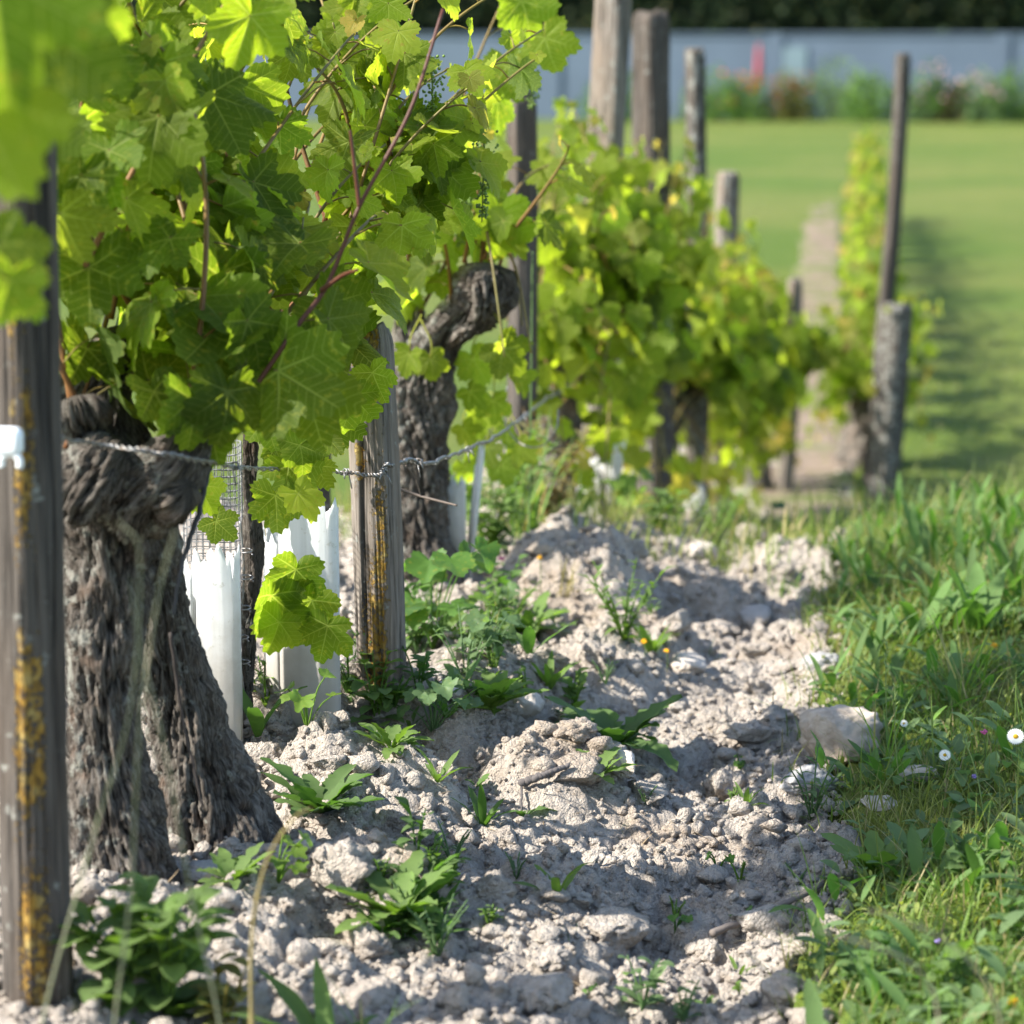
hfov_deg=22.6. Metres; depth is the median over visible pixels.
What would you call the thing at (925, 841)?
verge plant
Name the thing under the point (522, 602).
weed
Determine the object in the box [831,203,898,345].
grape vine
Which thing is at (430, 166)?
grape vine
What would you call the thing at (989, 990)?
grass stalk
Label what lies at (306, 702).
weed
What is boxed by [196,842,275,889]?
weed
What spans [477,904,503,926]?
seedling
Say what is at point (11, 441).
wire insulator
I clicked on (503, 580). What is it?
weed
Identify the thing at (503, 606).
weed
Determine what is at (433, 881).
weed
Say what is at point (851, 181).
grape vine
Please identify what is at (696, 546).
stone
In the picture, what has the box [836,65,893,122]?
garden shrub
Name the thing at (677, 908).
weed
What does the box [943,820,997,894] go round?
verge plant
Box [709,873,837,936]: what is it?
dry twig
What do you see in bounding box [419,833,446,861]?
weed
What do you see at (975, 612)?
verge plant
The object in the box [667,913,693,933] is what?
seedling
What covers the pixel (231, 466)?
barbed wire
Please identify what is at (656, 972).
weed
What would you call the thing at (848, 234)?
grape vine
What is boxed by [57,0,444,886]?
grape vine
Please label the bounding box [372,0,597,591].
grape vine
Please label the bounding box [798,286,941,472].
grape vine
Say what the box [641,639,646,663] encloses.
yellow flower
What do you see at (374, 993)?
stone
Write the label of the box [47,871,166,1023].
weed
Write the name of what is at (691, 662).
stone
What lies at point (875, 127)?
grape vine
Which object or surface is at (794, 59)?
door
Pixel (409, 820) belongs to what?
weed
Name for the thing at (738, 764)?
seedling
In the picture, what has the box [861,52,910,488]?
wooden post
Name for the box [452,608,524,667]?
weed
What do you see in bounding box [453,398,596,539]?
weed
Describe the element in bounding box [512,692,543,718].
stone
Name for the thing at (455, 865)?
weed
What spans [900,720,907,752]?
daisy
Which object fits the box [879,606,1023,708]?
verge plant
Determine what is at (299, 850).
weed
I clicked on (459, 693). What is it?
stone
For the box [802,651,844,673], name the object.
stone
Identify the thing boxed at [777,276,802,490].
wooden post
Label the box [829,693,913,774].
verge plant
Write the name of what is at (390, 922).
weed
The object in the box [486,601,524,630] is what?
weed
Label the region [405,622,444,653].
weed
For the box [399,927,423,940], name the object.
weed
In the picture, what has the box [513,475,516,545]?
tall grass
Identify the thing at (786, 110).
garden shrub
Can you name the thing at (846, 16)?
hedge
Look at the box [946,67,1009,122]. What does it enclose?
garden shrub
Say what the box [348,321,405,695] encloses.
wooden post
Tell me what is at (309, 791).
weed
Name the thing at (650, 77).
wooden post
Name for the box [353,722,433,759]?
weed
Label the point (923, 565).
verge plant
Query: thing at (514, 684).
weed
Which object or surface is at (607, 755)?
weed
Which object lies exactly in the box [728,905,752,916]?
seedling
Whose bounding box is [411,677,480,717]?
weed
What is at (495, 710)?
weed
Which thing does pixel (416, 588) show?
weed
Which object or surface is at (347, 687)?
weed
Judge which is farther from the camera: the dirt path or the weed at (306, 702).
the dirt path
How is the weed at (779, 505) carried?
on the soil at (452, 734)
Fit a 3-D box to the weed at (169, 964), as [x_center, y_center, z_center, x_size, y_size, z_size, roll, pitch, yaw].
[-0.376,0.489,2.819,0.150,0.177,0.131,1,10,8]
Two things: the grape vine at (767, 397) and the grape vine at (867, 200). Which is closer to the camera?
the grape vine at (767, 397)
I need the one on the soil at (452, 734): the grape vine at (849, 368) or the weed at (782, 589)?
the weed at (782, 589)
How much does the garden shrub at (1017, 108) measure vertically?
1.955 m
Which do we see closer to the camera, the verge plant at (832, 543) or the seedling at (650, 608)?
the seedling at (650, 608)
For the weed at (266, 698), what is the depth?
3.88 m
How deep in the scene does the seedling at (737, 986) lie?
3.14 m
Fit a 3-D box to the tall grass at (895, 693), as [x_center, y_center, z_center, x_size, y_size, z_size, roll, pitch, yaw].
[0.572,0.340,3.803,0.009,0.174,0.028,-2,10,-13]
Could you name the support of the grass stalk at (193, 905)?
on the soil at (452, 734)
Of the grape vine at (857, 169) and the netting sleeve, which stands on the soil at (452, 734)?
the netting sleeve
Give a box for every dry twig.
[168,632,203,819]
[172,467,212,614]
[517,763,569,815]
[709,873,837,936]
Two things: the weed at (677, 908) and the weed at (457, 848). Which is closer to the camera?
the weed at (677, 908)
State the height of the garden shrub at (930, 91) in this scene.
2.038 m
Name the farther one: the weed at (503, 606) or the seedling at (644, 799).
the weed at (503, 606)
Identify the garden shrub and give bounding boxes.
[578,71,631,121]
[676,64,742,121]
[713,71,775,121]
[759,69,816,121]
[795,55,864,121]
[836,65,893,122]
[880,75,948,122]
[913,58,950,122]
[926,78,973,122]
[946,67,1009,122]
[981,61,1023,122]
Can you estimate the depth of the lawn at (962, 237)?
22.54 m
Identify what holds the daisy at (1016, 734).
on the lawn at (962, 237)
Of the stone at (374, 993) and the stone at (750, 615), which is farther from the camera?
the stone at (750, 615)
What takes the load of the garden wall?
on the lawn at (962, 237)
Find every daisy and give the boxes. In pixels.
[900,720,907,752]
[939,749,950,781]
[1007,728,1023,776]
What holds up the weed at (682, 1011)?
on the soil at (452, 734)
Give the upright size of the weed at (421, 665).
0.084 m
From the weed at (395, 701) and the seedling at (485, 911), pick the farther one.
the weed at (395, 701)
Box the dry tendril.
[401,465,457,505]
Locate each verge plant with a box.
[799,504,874,561]
[821,830,927,881]
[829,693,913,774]
[835,925,892,1001]
[842,578,984,647]
[851,658,936,710]
[870,555,1004,596]
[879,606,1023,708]
[906,823,936,847]
[916,934,981,999]
[928,554,1023,642]
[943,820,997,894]
[962,528,1023,586]
[983,891,1023,941]
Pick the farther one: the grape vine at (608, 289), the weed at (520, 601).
the grape vine at (608, 289)
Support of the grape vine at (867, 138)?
on the lawn at (962, 237)
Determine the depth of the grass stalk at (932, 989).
2.27 m
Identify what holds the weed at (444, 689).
on the soil at (452, 734)
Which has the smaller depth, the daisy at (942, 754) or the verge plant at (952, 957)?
the verge plant at (952, 957)
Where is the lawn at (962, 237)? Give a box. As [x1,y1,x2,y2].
[60,119,1023,1023]
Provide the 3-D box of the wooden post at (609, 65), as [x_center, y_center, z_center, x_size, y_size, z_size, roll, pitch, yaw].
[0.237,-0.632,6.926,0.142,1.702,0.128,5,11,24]
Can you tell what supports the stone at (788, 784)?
on the soil at (452, 734)
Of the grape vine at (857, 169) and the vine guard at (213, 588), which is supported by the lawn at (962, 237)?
the grape vine at (857, 169)
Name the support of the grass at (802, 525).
on the soil at (452, 734)
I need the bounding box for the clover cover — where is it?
[768,468,1023,1023]
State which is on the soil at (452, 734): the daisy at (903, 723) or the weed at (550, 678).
the weed at (550, 678)
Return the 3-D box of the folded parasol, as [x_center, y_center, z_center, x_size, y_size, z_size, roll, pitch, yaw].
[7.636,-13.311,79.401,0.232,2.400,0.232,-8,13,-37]
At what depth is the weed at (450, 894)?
3.25 m
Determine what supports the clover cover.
on the lawn at (962, 237)
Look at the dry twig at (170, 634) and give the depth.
3.19 m
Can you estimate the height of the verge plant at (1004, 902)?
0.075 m
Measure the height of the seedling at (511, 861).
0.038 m
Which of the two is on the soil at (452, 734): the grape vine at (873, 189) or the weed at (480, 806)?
the weed at (480, 806)
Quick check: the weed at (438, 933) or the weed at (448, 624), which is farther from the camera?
the weed at (448, 624)
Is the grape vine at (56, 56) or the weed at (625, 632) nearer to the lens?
the grape vine at (56, 56)
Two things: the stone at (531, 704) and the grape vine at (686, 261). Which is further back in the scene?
the grape vine at (686, 261)
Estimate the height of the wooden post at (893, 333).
0.958 m
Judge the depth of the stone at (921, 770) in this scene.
3.85 m
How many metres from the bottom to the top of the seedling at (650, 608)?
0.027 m
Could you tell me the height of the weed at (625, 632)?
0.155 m
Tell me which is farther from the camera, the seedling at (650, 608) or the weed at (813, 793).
the seedling at (650, 608)
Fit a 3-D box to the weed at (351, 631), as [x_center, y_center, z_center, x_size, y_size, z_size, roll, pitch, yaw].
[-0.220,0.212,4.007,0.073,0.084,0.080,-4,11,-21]
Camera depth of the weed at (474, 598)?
4.51 m
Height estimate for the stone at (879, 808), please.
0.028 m
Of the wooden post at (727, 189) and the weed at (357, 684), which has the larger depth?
the wooden post at (727, 189)
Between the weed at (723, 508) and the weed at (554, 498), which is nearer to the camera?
the weed at (554, 498)
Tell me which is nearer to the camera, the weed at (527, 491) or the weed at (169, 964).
the weed at (169, 964)
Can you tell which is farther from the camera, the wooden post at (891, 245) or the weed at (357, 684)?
the wooden post at (891, 245)
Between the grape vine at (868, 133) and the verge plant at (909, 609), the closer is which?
the verge plant at (909, 609)
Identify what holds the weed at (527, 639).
on the soil at (452, 734)
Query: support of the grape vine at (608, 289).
on the soil at (452, 734)
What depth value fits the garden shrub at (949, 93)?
77.42 m
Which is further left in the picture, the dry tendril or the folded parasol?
the dry tendril
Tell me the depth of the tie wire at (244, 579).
3.79 m
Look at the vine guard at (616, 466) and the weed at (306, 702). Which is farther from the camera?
the vine guard at (616, 466)
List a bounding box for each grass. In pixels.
[262,267,1023,1023]
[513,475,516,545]
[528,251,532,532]
[884,638,889,734]
[893,683,901,798]
[959,722,985,830]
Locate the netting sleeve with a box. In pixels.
[183,439,242,651]
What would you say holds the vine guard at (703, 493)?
on the soil at (452, 734)
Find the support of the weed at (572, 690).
on the soil at (452, 734)
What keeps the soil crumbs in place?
on the soil at (452, 734)
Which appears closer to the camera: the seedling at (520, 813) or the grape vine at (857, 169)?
the seedling at (520, 813)
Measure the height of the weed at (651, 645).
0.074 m
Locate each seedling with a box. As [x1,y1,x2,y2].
[406,705,424,725]
[443,656,483,692]
[465,773,489,790]
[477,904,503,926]
[483,667,504,674]
[504,851,525,879]
[513,806,556,816]
[582,983,598,996]
[592,659,618,684]
[638,785,657,804]
[645,601,660,613]
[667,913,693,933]
[695,995,717,1003]
[705,851,734,865]
[724,787,737,801]
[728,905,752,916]
[728,954,755,974]
[732,980,742,991]
[733,753,745,769]
[785,862,807,884]
[806,604,823,624]
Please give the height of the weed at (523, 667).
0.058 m
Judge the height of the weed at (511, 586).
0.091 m
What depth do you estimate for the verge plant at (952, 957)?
2.92 m
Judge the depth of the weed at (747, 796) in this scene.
3.85 m
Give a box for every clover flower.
[498,556,504,575]
[980,729,987,762]
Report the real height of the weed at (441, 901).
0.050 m
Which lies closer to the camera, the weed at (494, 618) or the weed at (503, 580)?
the weed at (494, 618)
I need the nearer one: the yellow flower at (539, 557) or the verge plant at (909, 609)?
the verge plant at (909, 609)
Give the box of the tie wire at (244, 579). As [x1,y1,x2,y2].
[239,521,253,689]
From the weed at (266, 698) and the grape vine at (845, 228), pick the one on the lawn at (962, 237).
the grape vine at (845, 228)
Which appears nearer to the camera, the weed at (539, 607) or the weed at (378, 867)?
the weed at (378, 867)
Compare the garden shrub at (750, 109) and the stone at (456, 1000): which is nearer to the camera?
the stone at (456, 1000)
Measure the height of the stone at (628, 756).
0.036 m
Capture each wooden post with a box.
[0,142,73,1007]
[317,453,330,512]
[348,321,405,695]
[506,91,537,509]
[581,0,631,472]
[632,8,673,514]
[685,47,708,502]
[709,170,739,519]
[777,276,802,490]
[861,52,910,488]
[863,301,912,500]
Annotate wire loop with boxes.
[503,386,558,447]
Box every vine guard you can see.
[184,544,242,742]
[263,498,340,725]
[447,445,484,580]
[576,440,625,516]
[686,483,706,509]
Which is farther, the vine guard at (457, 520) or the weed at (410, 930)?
the vine guard at (457, 520)
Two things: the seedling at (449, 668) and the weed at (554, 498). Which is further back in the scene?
the weed at (554, 498)
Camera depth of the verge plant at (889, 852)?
3.52 m
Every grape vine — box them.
[0,0,133,326]
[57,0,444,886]
[241,0,546,728]
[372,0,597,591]
[485,97,689,509]
[612,137,718,513]
[628,180,763,516]
[673,210,806,514]
[739,268,839,489]
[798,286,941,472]
[830,230,898,425]
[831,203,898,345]
[835,174,907,298]
[839,210,897,313]
[840,177,903,310]
[844,143,887,234]
[844,143,888,227]
[844,173,901,263]
[846,170,887,238]
[848,125,887,195]
[849,167,885,196]
[850,141,885,197]
[851,125,885,188]
[853,143,885,188]
[855,126,885,189]
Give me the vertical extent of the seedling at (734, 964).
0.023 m
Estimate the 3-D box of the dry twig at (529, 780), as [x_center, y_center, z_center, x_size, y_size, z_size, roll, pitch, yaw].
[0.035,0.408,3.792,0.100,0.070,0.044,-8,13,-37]
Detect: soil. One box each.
[0,430,870,1023]
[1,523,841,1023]
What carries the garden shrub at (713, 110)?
on the lawn at (962, 237)
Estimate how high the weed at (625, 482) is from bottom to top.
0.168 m
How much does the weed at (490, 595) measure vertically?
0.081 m
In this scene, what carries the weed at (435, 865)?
on the soil at (452, 734)
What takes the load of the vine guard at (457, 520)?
on the soil at (452, 734)
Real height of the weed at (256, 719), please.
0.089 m
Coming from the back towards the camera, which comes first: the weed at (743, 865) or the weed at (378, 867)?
the weed at (743, 865)
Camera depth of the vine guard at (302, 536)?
3.86 m
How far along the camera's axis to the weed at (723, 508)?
6.08 m
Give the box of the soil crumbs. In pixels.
[0,503,853,1023]
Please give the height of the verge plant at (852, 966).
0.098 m
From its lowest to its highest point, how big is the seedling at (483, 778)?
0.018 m
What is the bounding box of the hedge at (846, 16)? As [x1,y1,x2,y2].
[125,0,1023,33]
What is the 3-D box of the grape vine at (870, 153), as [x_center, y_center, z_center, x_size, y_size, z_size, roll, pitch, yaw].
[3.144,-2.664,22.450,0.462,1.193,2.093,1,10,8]
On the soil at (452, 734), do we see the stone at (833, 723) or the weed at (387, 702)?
the weed at (387, 702)
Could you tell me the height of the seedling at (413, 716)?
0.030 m
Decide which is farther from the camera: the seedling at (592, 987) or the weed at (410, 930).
the weed at (410, 930)
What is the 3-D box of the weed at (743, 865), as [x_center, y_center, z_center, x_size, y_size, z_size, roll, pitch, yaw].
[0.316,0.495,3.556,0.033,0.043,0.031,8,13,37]
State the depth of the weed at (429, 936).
3.13 m
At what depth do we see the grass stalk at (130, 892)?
2.23 m
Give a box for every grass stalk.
[41,521,140,1023]
[113,531,174,1023]
[130,577,220,1023]
[249,808,311,1023]
[819,930,940,1023]
[866,910,1002,1023]
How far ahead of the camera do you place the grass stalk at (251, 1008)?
2.56 m
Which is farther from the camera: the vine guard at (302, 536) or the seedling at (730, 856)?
the vine guard at (302, 536)
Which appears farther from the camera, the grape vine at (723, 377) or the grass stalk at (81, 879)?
the grape vine at (723, 377)
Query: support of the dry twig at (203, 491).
hanging from the grape vine at (195, 244)
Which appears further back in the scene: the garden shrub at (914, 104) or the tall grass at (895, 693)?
the garden shrub at (914, 104)
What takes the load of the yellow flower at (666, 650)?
on the soil at (452, 734)
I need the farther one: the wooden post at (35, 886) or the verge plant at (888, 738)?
the verge plant at (888, 738)
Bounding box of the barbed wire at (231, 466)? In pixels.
[23,360,621,488]
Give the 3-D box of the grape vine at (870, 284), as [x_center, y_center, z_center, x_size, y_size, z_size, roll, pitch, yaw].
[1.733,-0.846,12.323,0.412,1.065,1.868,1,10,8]
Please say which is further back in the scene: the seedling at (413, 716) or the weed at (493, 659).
the weed at (493, 659)
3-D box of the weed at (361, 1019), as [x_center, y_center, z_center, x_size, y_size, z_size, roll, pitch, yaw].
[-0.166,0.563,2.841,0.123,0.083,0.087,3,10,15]
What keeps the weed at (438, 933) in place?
on the soil at (452, 734)
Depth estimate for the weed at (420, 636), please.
4.45 m
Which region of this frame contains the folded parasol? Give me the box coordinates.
[754,43,762,112]
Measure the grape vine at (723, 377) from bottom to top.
1.356 m
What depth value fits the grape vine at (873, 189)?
16.18 m
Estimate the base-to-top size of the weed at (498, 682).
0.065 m
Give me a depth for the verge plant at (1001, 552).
5.08 m
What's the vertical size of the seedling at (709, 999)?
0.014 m
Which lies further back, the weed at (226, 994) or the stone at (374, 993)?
the stone at (374, 993)
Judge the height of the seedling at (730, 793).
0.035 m
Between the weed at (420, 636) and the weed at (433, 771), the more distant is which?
the weed at (420, 636)
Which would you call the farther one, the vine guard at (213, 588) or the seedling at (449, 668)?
the seedling at (449, 668)
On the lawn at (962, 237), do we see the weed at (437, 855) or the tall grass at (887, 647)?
the tall grass at (887, 647)
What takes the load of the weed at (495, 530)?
on the soil at (452, 734)
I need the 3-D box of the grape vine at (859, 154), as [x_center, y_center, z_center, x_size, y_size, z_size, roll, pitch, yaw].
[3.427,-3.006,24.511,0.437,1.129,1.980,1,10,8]
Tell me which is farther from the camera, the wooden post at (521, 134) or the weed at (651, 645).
the wooden post at (521, 134)
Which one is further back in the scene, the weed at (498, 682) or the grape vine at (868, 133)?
the grape vine at (868, 133)
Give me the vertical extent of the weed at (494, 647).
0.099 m
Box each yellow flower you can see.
[537,556,542,594]
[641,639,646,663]
[664,649,669,671]
[1008,998,1019,1020]
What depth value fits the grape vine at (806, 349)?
10.46 m
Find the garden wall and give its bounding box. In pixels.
[205,33,1023,120]
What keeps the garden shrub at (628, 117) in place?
on the lawn at (962, 237)
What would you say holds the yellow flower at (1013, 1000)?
on the lawn at (962, 237)
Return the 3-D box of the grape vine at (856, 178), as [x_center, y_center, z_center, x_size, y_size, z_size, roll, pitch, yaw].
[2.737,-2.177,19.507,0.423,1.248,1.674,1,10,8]
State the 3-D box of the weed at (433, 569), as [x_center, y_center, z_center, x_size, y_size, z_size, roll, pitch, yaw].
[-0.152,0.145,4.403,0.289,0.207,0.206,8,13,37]
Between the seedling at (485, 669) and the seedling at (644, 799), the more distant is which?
the seedling at (485, 669)
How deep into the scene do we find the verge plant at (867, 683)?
4.33 m
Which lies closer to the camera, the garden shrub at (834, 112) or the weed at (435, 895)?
the weed at (435, 895)
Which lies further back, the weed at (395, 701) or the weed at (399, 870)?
the weed at (395, 701)
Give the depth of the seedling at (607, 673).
4.45 m
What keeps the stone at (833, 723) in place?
on the lawn at (962, 237)
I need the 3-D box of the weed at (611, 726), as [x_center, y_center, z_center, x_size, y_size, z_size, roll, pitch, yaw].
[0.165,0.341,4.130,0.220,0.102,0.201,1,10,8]
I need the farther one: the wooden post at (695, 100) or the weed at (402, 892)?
the wooden post at (695, 100)
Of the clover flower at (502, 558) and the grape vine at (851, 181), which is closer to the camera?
the clover flower at (502, 558)
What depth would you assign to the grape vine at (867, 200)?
15.21 m
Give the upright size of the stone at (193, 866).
0.033 m
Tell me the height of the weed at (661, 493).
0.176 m
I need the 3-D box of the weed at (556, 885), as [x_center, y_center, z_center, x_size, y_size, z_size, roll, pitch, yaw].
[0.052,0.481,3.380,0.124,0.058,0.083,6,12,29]
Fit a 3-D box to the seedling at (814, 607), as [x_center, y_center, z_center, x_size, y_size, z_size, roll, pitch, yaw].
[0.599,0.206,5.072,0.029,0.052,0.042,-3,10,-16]
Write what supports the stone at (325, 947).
on the soil at (452, 734)
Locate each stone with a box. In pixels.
[182,860,221,883]
[309,938,352,957]
[344,975,396,1018]
[440,681,462,696]
[443,983,469,1017]
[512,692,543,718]
[617,749,634,773]
[668,651,705,674]
[690,540,717,561]
[738,604,772,626]
[780,764,838,796]
[799,704,882,765]
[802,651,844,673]
[861,795,897,810]
[899,764,939,783]
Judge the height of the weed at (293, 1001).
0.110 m
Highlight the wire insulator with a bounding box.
[0,426,23,468]
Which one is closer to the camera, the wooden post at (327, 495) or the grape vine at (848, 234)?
the wooden post at (327, 495)
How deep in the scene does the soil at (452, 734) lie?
3.77 m
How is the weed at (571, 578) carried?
on the soil at (452, 734)
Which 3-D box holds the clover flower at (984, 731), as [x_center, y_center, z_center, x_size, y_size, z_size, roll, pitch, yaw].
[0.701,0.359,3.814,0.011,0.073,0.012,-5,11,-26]
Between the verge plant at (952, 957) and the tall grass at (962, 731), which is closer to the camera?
the verge plant at (952, 957)
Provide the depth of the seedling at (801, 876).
3.45 m
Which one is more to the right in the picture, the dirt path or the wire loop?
the dirt path
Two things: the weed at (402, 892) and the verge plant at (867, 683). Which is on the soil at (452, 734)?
the weed at (402, 892)
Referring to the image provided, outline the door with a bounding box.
[781,47,806,118]
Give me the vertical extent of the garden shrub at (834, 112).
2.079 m
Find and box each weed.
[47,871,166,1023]
[102,886,239,1018]
[188,952,257,1023]
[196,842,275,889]
[224,957,377,1023]
[243,686,307,736]
[254,656,279,706]
[260,757,383,816]
[268,830,312,883]
[274,668,340,725]
[323,969,424,1023]
[324,849,459,933]
[340,638,356,701]
[348,648,408,726]
[349,629,370,643]
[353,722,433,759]
[355,908,411,938]
[365,684,416,709]
[372,857,390,877]
[378,851,470,899]
[381,875,455,932]
[383,672,412,707]
[387,879,426,900]
[388,895,439,937]
[391,796,433,849]
[391,855,425,872]
[395,646,441,698]
[396,667,483,731]
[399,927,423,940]
[404,536,500,649]
[405,580,429,648]
[405,617,430,648]
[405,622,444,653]
[406,614,468,640]
[406,893,468,956]
[407,574,456,604]
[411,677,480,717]
[415,747,471,782]
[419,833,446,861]
[421,907,472,940]
[427,591,490,637]
[428,604,507,680]
[429,880,464,912]
[430,867,458,898]
[434,820,471,858]
[438,848,465,887]
[442,670,548,709]
[449,425,560,554]
[449,452,528,509]
[450,784,524,825]
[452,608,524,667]
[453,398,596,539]
[457,601,522,649]
[464,616,505,666]
[465,670,541,696]
[468,589,531,620]
[472,584,504,618]
[478,554,527,611]
[480,579,521,609]
[482,576,540,624]
[482,645,504,668]
[484,686,502,715]
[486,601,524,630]
[490,591,528,629]
[502,591,575,633]
[507,621,575,653]
[513,651,580,689]
[513,665,533,687]
[513,861,595,891]
[514,407,593,523]
[532,556,580,596]
[544,694,682,771]
[558,667,589,707]
[561,460,653,518]
[576,746,636,784]
[579,558,672,642]
[614,955,674,1011]
[633,623,681,652]
[636,486,689,534]
[669,896,685,917]
[671,979,702,1021]
[685,485,747,539]
[698,501,792,531]
[724,855,746,881]
[731,781,768,805]
[753,562,809,598]
[783,740,837,820]
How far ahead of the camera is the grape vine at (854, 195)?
18.77 m
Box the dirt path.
[748,198,855,531]
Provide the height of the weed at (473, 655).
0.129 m

